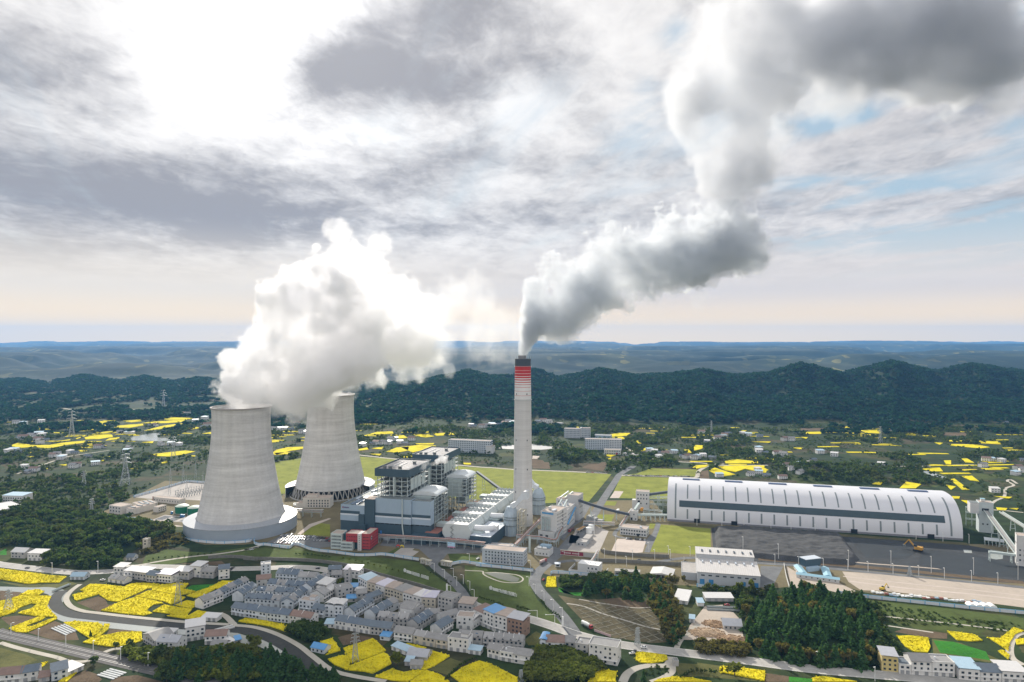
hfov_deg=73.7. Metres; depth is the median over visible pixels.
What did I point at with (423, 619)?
house
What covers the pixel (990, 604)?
arched shelter
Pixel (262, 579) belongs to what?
house
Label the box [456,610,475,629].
house
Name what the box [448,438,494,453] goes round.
school block
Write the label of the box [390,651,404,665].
round tree
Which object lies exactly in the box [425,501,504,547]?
plinth building
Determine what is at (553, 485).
lawn
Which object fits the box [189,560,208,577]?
house
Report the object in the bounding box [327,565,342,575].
house
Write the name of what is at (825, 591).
conifer
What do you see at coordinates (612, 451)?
gate building
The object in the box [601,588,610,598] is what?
tawny tree
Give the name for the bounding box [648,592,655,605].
conifer
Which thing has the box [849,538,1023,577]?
coal patch
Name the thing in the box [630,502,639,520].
sampling house
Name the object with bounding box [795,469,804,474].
farmhouse
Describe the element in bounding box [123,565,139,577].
house
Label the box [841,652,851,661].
shrub
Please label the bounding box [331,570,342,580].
house
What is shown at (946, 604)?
perimeter fence
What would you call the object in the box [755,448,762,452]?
farmhouse
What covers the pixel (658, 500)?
post gantry
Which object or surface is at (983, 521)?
transfer house
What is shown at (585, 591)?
conifer
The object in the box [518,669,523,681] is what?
pylon
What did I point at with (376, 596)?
house
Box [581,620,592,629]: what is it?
truck
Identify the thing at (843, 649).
conifer
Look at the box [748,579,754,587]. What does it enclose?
round tree
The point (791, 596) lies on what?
conifer
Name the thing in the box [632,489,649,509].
transfer tower
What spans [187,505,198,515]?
green tank
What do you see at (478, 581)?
grass slope
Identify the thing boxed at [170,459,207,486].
switchyard gantry
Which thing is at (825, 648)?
conifer
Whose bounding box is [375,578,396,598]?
house
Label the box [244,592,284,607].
house
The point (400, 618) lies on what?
house
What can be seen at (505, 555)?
grey office
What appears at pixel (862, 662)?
conifer
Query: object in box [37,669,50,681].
house
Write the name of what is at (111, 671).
seed bed
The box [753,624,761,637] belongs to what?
conifer
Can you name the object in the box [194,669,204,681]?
conifer
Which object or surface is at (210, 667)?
conifer
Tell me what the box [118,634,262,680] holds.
river scrub
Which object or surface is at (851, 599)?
conifer
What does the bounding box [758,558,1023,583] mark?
yard verge
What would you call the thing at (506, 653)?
house
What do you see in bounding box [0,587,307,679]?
river
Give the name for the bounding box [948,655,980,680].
house
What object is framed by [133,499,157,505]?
water hall
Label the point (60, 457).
farmhouse
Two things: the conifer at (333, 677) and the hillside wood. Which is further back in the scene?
the hillside wood
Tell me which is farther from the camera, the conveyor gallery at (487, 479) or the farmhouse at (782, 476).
the farmhouse at (782, 476)
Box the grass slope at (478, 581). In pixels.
[142,546,1023,631]
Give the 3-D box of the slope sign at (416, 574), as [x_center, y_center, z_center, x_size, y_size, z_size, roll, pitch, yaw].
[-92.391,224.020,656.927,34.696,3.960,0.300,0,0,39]
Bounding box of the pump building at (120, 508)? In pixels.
[109,502,155,514]
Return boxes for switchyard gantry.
[168,475,203,494]
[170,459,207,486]
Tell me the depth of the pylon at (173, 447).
1325.31 m
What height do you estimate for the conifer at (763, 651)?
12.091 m
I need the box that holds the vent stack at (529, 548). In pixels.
[528,536,530,552]
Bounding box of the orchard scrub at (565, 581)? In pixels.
[558,569,656,588]
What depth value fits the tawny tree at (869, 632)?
509.03 m
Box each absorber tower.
[503,490,528,536]
[532,479,545,514]
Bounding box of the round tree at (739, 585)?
[735,582,743,587]
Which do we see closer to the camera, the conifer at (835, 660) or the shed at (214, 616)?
the conifer at (835, 660)
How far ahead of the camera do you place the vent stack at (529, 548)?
728.77 m
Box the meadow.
[0,581,998,681]
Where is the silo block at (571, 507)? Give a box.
[558,499,575,528]
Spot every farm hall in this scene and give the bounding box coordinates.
[0,501,16,514]
[2,492,32,501]
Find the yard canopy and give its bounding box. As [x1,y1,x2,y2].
[984,537,1003,545]
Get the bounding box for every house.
[0,665,24,681]
[11,547,33,558]
[20,663,42,681]
[27,548,49,560]
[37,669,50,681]
[49,659,68,680]
[108,574,131,583]
[113,562,131,574]
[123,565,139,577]
[125,553,138,559]
[132,566,156,580]
[142,537,150,548]
[142,627,173,646]
[146,570,159,581]
[152,495,184,503]
[153,504,166,511]
[155,568,180,582]
[155,634,186,648]
[176,566,193,579]
[185,616,205,641]
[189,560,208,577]
[195,589,223,608]
[200,566,218,577]
[204,628,230,644]
[217,576,248,598]
[218,563,229,578]
[230,601,248,616]
[232,581,256,601]
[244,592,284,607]
[245,603,269,619]
[256,573,271,586]
[256,585,296,596]
[261,561,270,573]
[266,607,292,622]
[267,578,306,587]
[276,567,302,579]
[280,595,293,608]
[289,586,307,607]
[289,609,317,622]
[296,493,333,507]
[298,571,319,581]
[299,594,319,611]
[303,572,329,595]
[310,584,333,601]
[311,603,325,617]
[316,576,336,594]
[325,597,339,617]
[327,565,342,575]
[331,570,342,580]
[333,598,347,617]
[334,582,352,597]
[334,614,360,631]
[342,564,363,577]
[344,568,351,582]
[344,596,373,616]
[351,582,358,590]
[356,588,366,600]
[357,618,371,633]
[358,572,378,587]
[361,589,382,603]
[364,596,398,619]
[366,575,386,592]
[369,620,395,634]
[372,458,447,523]
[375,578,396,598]
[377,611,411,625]
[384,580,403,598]
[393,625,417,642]
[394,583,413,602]
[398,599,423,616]
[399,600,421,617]
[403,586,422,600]
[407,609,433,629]
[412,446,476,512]
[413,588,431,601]
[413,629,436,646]
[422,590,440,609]
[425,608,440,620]
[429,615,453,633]
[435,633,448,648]
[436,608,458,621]
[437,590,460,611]
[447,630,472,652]
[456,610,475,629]
[458,596,477,610]
[458,629,483,644]
[471,613,479,628]
[472,602,489,626]
[483,603,506,630]
[483,631,524,647]
[486,642,504,659]
[493,607,516,632]
[499,645,514,662]
[507,610,530,635]
[513,646,533,663]
[534,543,552,556]
[539,631,549,643]
[546,634,564,645]
[564,635,576,647]
[575,636,590,652]
[576,534,592,545]
[589,635,620,665]
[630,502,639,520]
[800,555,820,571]
[876,645,898,671]
[898,656,910,674]
[902,652,932,675]
[929,653,954,676]
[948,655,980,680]
[967,498,993,532]
[974,662,1001,681]
[990,659,1023,681]
[1015,532,1023,565]
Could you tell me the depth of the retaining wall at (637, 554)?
716.46 m
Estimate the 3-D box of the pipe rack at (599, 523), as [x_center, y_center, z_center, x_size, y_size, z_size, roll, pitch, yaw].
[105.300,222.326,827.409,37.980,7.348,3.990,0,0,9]
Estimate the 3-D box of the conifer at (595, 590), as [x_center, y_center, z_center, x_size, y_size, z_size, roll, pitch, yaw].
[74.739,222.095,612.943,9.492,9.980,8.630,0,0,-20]
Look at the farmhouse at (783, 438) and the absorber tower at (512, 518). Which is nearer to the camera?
the absorber tower at (512, 518)
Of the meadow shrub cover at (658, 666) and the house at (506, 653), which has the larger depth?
the house at (506, 653)
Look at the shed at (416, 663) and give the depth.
470.48 m
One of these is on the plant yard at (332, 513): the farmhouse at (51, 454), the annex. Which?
the annex
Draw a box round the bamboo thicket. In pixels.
[518,643,607,681]
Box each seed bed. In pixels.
[51,627,65,634]
[54,626,69,633]
[57,625,72,632]
[97,674,114,679]
[100,672,117,677]
[103,671,120,676]
[106,670,123,674]
[109,668,126,673]
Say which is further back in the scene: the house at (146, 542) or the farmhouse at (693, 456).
the farmhouse at (693, 456)
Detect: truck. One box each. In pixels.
[539,558,546,564]
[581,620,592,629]
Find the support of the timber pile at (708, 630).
on the sand yard at (704, 614)
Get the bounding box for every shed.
[68,660,83,674]
[69,572,89,579]
[169,627,177,633]
[201,612,221,621]
[210,639,228,645]
[223,636,234,642]
[233,634,241,642]
[310,641,330,653]
[324,618,334,627]
[346,594,356,601]
[353,586,365,593]
[379,631,392,640]
[390,641,413,654]
[404,655,414,665]
[406,647,432,660]
[409,659,423,669]
[467,644,483,654]
[614,568,639,574]
[650,566,674,579]
[667,477,962,540]
[672,657,678,665]
[674,588,691,604]
[689,614,694,622]
[695,597,704,605]
[702,592,733,601]
[721,618,742,629]
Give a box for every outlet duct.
[472,524,498,533]
[489,513,503,520]
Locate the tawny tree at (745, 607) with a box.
[741,604,753,615]
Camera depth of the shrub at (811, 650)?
479.97 m
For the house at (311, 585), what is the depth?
607.53 m
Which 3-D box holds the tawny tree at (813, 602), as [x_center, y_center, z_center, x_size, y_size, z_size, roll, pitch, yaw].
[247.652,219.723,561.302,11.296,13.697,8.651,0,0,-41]
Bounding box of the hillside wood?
[0,499,175,569]
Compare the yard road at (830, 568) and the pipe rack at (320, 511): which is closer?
the yard road at (830, 568)
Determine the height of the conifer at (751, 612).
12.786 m
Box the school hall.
[594,434,611,437]
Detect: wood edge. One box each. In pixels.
[646,573,685,641]
[845,590,902,664]
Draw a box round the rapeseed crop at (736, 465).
[0,417,1023,681]
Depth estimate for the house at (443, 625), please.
527.77 m
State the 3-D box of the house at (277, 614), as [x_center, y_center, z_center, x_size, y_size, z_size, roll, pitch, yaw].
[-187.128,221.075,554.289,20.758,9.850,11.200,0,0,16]
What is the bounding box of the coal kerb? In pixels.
[855,562,937,568]
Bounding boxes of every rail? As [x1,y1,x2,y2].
[0,631,214,679]
[1,630,215,678]
[1,636,193,680]
[3,635,206,681]
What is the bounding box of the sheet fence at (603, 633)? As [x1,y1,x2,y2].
[594,629,610,636]
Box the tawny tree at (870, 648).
[864,643,876,655]
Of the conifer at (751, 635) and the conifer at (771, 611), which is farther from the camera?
the conifer at (771, 611)
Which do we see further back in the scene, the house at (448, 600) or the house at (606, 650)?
the house at (448, 600)
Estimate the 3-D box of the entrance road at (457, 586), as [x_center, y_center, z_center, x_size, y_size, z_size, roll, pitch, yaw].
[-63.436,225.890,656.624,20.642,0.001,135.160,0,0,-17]
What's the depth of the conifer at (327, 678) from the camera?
450.28 m
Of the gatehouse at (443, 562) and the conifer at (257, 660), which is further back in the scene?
the gatehouse at (443, 562)
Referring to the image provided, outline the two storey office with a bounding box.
[620,524,648,536]
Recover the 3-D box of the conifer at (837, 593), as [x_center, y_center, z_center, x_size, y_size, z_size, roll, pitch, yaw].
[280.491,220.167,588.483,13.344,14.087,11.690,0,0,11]
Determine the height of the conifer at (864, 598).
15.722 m
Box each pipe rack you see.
[295,508,323,516]
[379,534,485,549]
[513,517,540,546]
[516,527,563,546]
[583,521,614,527]
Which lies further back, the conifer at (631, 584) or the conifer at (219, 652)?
the conifer at (631, 584)
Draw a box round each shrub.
[775,641,782,651]
[780,642,788,654]
[806,647,816,661]
[831,648,844,656]
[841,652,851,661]
[846,649,858,661]
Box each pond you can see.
[131,433,169,440]
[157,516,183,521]
[486,573,519,581]
[495,444,553,449]
[923,471,1002,558]
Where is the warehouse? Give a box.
[681,546,760,587]
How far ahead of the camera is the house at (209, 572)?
651.18 m
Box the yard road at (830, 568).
[547,557,1023,587]
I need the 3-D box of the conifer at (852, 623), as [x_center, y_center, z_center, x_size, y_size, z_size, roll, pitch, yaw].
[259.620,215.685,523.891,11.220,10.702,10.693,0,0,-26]
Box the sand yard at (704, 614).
[684,566,1023,640]
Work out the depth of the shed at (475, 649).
493.46 m
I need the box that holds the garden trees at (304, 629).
[284,618,329,641]
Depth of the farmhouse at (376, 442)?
1488.20 m
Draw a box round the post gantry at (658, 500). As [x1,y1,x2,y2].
[649,496,666,508]
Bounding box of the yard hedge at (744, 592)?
[702,582,770,617]
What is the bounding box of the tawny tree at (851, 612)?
[846,608,857,618]
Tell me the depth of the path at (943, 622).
545.96 m
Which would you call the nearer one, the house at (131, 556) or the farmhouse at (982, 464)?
the house at (131, 556)
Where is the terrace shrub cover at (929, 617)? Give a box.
[869,599,1019,630]
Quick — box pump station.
[569,559,607,573]
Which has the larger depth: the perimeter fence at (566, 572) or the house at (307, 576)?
the perimeter fence at (566, 572)
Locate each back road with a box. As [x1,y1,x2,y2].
[361,455,606,473]
[622,463,728,477]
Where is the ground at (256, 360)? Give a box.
[0,340,1023,681]
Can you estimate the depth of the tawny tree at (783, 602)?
553.36 m
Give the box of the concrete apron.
[137,483,607,555]
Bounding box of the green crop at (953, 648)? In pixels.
[0,548,989,681]
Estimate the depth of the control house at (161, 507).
904.99 m
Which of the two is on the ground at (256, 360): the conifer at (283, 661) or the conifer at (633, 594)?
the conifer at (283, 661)
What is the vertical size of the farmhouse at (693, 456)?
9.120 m
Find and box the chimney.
[513,355,532,526]
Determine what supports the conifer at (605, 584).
on the ground at (256, 360)
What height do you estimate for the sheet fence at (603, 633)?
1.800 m
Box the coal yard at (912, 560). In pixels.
[711,528,1023,582]
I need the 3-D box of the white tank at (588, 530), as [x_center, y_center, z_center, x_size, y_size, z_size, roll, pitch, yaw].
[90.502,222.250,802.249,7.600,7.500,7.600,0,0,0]
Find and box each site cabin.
[794,564,806,572]
[796,572,839,582]
[821,566,831,575]
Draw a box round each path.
[465,570,523,582]
[880,615,1006,630]
[885,625,932,632]
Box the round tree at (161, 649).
[149,644,169,658]
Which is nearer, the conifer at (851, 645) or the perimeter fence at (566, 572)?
the conifer at (851, 645)
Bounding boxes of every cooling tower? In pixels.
[183,404,296,540]
[285,392,374,501]
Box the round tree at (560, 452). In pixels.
[556,448,565,456]
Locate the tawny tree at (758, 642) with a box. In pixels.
[753,638,762,651]
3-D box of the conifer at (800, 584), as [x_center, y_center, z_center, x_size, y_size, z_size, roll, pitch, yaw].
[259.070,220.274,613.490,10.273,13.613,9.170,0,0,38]
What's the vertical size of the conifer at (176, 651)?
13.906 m
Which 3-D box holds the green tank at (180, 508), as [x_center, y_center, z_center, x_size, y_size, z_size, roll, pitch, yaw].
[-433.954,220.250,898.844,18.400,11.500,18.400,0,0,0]
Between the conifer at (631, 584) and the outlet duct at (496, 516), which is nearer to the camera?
the conifer at (631, 584)
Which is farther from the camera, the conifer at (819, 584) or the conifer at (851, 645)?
the conifer at (819, 584)
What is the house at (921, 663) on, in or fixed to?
on the ground at (256, 360)
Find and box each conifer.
[171,661,185,680]
[173,647,182,656]
[176,652,184,661]
[183,651,196,665]
[184,656,197,668]
[189,644,201,659]
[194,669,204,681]
[202,646,213,661]
[206,661,213,677]
[213,645,227,657]
[217,661,222,670]
[245,662,255,681]
[247,650,255,665]
[255,656,260,663]
[255,660,266,681]
[260,646,267,659]
[262,642,275,657]
[265,646,275,659]
[265,663,273,681]
[266,658,273,669]
[268,659,287,681]
[272,654,279,662]
[279,654,287,676]
[280,648,289,657]
[284,655,297,677]
[284,656,291,673]
[284,661,294,681]
[291,659,306,679]
[294,667,306,681]
[305,665,319,681]
[306,662,313,680]
[313,671,318,681]
[316,670,325,681]
[318,664,324,671]
[325,670,330,681]
[327,665,340,680]
[329,670,340,681]
[581,581,591,596]
[584,577,593,587]
[592,583,599,593]
[596,578,600,589]
[600,578,613,592]
[602,584,613,597]
[611,578,619,591]
[616,576,621,588]
[621,587,629,599]
[628,585,637,600]
[629,579,634,591]
[636,588,644,601]
[640,669,647,681]
[641,580,647,591]
[646,579,650,590]
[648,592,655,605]
[666,626,679,645]
[674,620,684,638]
[738,616,754,632]
[745,626,756,645]
[747,606,755,619]
[752,596,760,607]
[753,604,760,620]
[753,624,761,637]
[754,605,762,621]
[758,619,769,637]
[758,640,769,657]
[762,631,771,645]
[763,641,780,661]
[764,605,769,619]
[766,585,777,596]
[767,607,775,620]
[768,607,781,625]
[769,602,775,613]
[770,592,775,602]
[774,615,781,629]
[775,634,782,652]
[778,604,785,615]
[779,616,791,636]
[782,626,796,644]
[782,644,797,664]
[786,588,790,598]
[786,593,795,604]
[786,607,794,620]
[787,581,796,596]
[791,623,809,644]
[793,603,809,621]
[793,608,807,628]
[794,586,805,602]
[794,643,808,666]
[797,579,804,590]
[804,582,810,592]
[806,607,813,617]
[807,624,820,648]
[808,608,821,627]
[811,589,819,600]
[811,647,827,668]
[816,580,823,593]
[817,588,824,599]
[817,619,830,639]
[819,606,825,616]
[821,584,828,597]
[821,643,829,664]
[824,591,834,605]
[824,616,836,638]
[826,604,834,617]
[827,645,842,667]
[831,620,842,638]
[834,588,842,599]
[834,594,841,607]
[834,605,845,626]
[839,626,857,646]
[840,644,846,666]
[843,597,850,608]
[843,620,855,638]
[844,638,857,651]
[845,615,855,629]
[845,650,857,668]
[847,591,853,605]
[851,595,865,608]
[852,609,860,623]
[852,650,873,673]
[855,589,867,607]
[855,614,862,627]
[855,629,864,642]
[856,615,870,636]
[856,641,873,664]
[859,602,868,615]
[868,609,873,621]
[868,639,876,657]
[871,614,880,624]
[871,621,882,639]
[874,639,879,650]
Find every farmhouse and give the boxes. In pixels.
[3,448,13,452]
[17,434,28,438]
[24,469,32,473]
[27,466,39,471]
[33,436,45,441]
[35,438,44,443]
[48,452,58,457]
[56,455,65,459]
[68,463,78,467]
[91,460,99,465]
[93,444,102,448]
[157,441,164,445]
[298,429,305,433]
[372,440,380,444]
[407,436,415,440]
[682,453,689,458]
[690,454,697,459]
[715,472,723,476]
[746,471,754,475]
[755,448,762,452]
[755,469,762,473]
[772,450,781,454]
[777,474,787,478]
[779,451,787,456]
[780,436,787,440]
[787,465,795,470]
[788,436,794,440]
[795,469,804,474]
[815,449,824,453]
[830,451,837,456]
[978,462,987,467]
[981,456,991,460]
[988,486,1000,492]
[997,458,1005,462]
[1010,470,1020,475]
[1012,464,1023,469]
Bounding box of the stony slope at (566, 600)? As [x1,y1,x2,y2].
[559,595,666,642]
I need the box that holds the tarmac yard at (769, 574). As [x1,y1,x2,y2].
[267,503,782,586]
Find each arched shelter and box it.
[965,601,975,605]
[972,601,982,606]
[980,602,989,606]
[986,602,996,607]
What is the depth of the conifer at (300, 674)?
452.28 m
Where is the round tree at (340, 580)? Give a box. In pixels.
[336,578,343,582]
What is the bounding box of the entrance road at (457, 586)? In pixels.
[429,555,469,596]
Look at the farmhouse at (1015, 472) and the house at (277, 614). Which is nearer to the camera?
the house at (277, 614)
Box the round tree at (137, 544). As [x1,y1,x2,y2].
[134,542,141,548]
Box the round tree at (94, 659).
[88,656,98,664]
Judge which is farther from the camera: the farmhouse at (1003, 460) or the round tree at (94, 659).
the farmhouse at (1003, 460)
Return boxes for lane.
[0,642,119,662]
[63,584,386,681]
[131,545,258,565]
[221,612,236,625]
[619,656,667,681]
[649,656,675,681]
[674,624,699,647]
[992,479,1017,502]
[1005,632,1023,664]
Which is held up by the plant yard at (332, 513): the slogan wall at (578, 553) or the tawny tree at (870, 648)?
the slogan wall at (578, 553)
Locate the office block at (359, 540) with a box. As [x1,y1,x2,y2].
[331,528,377,550]
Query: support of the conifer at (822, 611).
on the ground at (256, 360)
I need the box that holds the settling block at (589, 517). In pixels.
[586,514,603,522]
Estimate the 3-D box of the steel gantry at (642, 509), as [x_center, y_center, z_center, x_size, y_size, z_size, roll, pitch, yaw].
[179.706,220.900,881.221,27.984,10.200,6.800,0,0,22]
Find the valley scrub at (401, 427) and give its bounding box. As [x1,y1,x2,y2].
[0,405,1023,512]
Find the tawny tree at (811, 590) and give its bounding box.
[807,588,814,595]
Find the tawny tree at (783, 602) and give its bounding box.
[776,599,788,607]
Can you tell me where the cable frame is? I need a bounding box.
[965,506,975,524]
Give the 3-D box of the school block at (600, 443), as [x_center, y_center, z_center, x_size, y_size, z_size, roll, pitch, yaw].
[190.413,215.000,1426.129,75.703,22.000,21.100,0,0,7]
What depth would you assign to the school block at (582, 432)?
1589.16 m
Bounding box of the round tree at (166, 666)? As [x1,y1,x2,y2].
[153,659,175,681]
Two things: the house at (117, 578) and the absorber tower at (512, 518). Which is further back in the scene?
the absorber tower at (512, 518)
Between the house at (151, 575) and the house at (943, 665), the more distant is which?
the house at (151, 575)
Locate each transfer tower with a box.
[556,491,582,520]
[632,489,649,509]
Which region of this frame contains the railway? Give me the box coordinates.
[0,628,220,681]
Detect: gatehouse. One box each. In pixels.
[424,559,431,564]
[440,559,446,565]
[446,560,452,566]
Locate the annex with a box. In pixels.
[491,542,514,545]
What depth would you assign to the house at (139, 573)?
647.30 m
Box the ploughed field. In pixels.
[0,428,965,681]
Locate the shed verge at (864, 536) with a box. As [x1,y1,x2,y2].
[668,523,968,544]
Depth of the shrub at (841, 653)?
475.31 m
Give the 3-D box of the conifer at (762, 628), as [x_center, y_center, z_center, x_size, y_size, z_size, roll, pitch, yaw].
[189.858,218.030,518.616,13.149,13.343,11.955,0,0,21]
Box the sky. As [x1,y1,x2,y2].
[0,0,1023,344]
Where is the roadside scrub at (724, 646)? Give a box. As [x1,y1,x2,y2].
[693,637,752,656]
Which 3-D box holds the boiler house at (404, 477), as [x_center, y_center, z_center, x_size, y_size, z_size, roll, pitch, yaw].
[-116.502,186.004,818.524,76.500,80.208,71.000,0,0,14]
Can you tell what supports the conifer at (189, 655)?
on the ground at (256, 360)
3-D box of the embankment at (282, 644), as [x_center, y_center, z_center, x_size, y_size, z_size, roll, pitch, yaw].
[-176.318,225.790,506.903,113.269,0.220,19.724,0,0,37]
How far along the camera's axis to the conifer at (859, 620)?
528.88 m
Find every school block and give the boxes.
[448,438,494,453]
[564,427,590,437]
[585,438,621,449]
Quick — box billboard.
[448,542,454,548]
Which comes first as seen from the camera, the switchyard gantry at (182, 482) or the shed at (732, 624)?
the shed at (732, 624)
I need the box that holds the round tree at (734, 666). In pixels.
[724,661,742,676]
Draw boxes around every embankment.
[48,590,223,630]
[230,627,318,668]
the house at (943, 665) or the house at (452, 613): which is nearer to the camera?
the house at (943, 665)
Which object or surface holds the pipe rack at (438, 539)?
on the plant yard at (332, 513)
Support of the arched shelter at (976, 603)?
on the ground at (256, 360)
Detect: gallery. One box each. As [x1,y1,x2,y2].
[476,471,500,492]
[578,499,629,519]
[591,550,598,560]
[619,509,630,527]
[637,514,666,520]
[649,491,667,502]
[983,510,1014,552]
[988,550,1015,562]
[999,511,1023,532]
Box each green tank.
[175,504,188,513]
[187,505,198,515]
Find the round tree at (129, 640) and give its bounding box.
[124,638,137,646]
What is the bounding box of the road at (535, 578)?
[529,466,635,634]
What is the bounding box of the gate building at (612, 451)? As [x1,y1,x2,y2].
[604,448,620,454]
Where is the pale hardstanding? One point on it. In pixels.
(626, 545)
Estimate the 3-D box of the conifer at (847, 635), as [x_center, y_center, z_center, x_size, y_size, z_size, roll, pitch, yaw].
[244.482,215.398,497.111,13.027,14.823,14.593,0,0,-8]
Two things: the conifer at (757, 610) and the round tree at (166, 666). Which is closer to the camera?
the round tree at (166, 666)
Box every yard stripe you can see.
[843,576,1023,595]
[850,581,1023,600]
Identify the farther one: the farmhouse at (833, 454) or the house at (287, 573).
the farmhouse at (833, 454)
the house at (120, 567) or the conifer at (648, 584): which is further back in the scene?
the house at (120, 567)
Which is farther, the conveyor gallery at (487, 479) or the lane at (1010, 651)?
the conveyor gallery at (487, 479)
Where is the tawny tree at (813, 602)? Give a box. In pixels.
[807,600,820,607]
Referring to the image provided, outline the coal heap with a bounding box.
[714,525,858,564]
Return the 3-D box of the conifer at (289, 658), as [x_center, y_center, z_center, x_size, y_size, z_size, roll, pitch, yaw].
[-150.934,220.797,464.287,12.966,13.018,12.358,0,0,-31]
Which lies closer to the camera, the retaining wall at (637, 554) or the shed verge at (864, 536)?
the retaining wall at (637, 554)
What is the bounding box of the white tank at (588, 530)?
[586,527,591,533]
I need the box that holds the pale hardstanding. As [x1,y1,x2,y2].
[167,456,645,552]
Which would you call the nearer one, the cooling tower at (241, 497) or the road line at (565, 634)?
the road line at (565, 634)
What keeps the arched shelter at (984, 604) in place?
on the ground at (256, 360)
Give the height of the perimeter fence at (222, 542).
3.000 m
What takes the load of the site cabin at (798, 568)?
on the plant yard at (332, 513)
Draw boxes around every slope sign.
[404,568,428,579]
[489,586,516,596]
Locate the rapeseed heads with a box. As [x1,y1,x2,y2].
[0,568,1021,681]
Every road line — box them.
[4,562,982,681]
[5,567,915,681]
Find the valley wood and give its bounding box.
[0,421,1023,515]
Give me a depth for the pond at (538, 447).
1448.34 m
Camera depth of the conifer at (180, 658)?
470.69 m
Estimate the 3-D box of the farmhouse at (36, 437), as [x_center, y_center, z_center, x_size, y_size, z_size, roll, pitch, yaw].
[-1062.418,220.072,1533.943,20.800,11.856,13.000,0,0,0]
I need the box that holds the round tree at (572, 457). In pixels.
[568,454,576,463]
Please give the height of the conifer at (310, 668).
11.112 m
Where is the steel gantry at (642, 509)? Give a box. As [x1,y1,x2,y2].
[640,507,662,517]
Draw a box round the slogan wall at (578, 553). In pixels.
[560,549,594,557]
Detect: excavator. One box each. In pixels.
[879,583,888,590]
[903,539,922,551]
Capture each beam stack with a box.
[706,605,738,608]
[707,608,739,611]
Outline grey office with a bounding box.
[482,544,526,565]
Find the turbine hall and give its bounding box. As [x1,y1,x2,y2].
[340,485,433,544]
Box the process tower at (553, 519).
[538,505,566,538]
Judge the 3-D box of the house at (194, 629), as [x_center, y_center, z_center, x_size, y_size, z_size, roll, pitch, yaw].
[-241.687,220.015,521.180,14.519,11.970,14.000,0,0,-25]
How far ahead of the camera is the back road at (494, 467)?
1209.68 m
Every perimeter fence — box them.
[134,480,203,496]
[185,537,251,543]
[232,538,418,560]
[452,560,532,571]
[551,570,617,575]
[840,591,1023,613]
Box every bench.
[567,603,659,629]
[579,599,649,607]
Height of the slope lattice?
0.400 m
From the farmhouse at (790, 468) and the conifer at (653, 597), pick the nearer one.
the conifer at (653, 597)
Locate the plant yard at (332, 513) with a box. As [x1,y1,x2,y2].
[102,481,1023,604]
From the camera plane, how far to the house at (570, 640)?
499.14 m
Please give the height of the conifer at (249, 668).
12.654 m
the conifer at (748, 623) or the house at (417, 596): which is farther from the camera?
the house at (417, 596)
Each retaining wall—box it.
[208,555,443,593]
[596,556,684,565]
[601,549,668,557]
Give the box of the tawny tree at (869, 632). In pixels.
[865,629,873,636]
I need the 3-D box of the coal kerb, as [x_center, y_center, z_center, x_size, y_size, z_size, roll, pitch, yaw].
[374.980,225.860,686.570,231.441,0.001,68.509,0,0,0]
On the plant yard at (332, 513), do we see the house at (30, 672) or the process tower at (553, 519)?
the process tower at (553, 519)
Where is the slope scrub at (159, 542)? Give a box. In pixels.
[139,526,189,553]
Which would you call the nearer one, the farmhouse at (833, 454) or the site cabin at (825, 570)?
the site cabin at (825, 570)
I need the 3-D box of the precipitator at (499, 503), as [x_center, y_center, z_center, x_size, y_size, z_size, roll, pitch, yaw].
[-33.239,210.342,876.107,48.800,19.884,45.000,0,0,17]
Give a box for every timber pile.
[688,627,724,637]
[691,631,719,637]
[701,619,719,625]
[710,621,722,628]
[714,634,745,641]
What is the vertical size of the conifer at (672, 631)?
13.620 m
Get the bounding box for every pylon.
[3,589,13,609]
[67,411,76,436]
[119,453,131,485]
[169,437,175,456]
[173,576,182,603]
[350,632,359,662]
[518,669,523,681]
[634,627,640,646]
[878,426,882,442]
[907,566,912,575]
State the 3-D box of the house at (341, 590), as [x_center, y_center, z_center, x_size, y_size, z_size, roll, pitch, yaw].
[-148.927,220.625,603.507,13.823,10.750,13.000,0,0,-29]
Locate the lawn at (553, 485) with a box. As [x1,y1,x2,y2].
[275,457,710,553]
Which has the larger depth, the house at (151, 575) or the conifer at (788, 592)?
the house at (151, 575)
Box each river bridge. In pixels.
[52,583,70,591]
[216,624,234,628]
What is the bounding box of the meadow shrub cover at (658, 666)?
[644,664,669,674]
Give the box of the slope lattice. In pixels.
[575,603,662,641]
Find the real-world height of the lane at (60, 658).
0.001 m
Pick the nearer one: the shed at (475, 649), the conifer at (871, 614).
the shed at (475, 649)
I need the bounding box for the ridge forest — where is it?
[0,359,1023,433]
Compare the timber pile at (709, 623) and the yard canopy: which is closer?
the timber pile at (709, 623)
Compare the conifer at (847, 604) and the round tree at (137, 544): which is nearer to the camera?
the conifer at (847, 604)
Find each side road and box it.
[612,528,625,537]
[644,522,660,552]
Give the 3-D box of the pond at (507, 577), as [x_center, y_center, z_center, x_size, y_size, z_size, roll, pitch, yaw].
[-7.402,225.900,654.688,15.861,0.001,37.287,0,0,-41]
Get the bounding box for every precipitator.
[436,513,483,539]
[452,503,496,523]
[466,494,508,512]
[479,487,513,504]
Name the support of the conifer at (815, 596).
on the ground at (256, 360)
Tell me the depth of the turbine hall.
776.66 m
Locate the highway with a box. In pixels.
[0,561,987,681]

